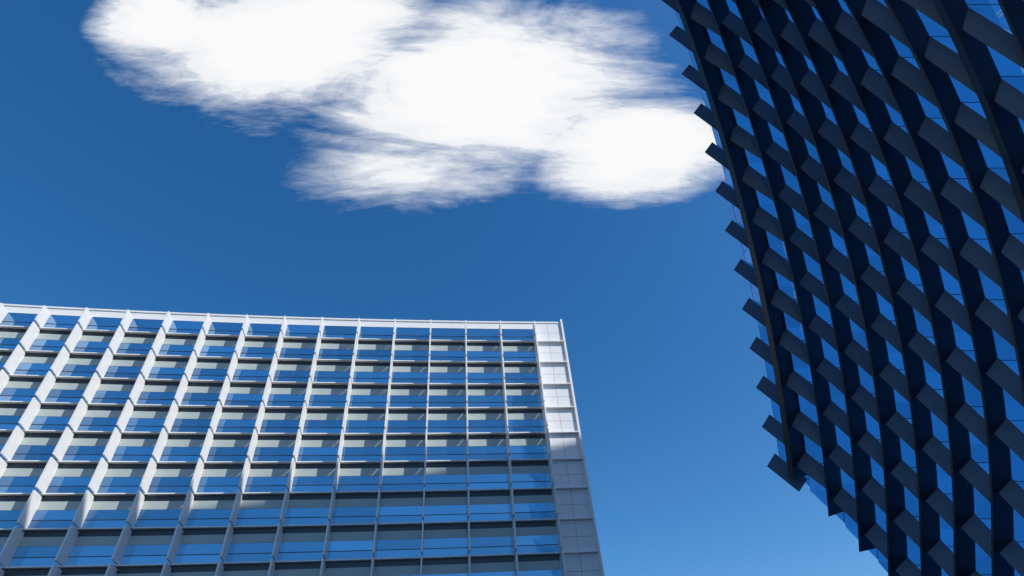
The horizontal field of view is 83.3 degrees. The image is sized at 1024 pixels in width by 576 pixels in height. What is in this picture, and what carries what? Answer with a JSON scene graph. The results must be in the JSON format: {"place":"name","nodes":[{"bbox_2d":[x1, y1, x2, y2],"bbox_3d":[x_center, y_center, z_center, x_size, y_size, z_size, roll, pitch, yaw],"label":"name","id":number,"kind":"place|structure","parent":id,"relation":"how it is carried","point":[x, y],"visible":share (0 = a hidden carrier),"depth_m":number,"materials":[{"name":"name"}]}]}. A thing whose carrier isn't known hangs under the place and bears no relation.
{"place":"outdoors","nodes":[
{"label":"outdoors","id":0,"kind":"place"},
{"bbox_2d":[0,303,603,575],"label":"building","id":1,"kind":"structure","parent":0,"point":[144,443],"depth_m":63.95,"materials":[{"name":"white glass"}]},
{"bbox_2d":[91,0,721,199],"bbox_3d":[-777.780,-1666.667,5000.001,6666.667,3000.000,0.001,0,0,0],"label":"cloud","id":2,"kind":"structure","parent":0,"point":[481,80],"depth_m":5000.00,"materials":[{"name":"white"}]},
{"bbox_2d":[0,0,887,575],"label":"sky","id":3,"kind":"structure","parent":0,"point":[123,187],"materials":[{"name":"blue"}]},
{"label":"ground","id":4,"kind":"structure","parent":0,"visible":0},
{"bbox_2d":[661,0,1023,575],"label":"building","id":5,"kind":"structure","parent":4,"relation":"on","point":[868,155],"depth_m":41.95,"materials":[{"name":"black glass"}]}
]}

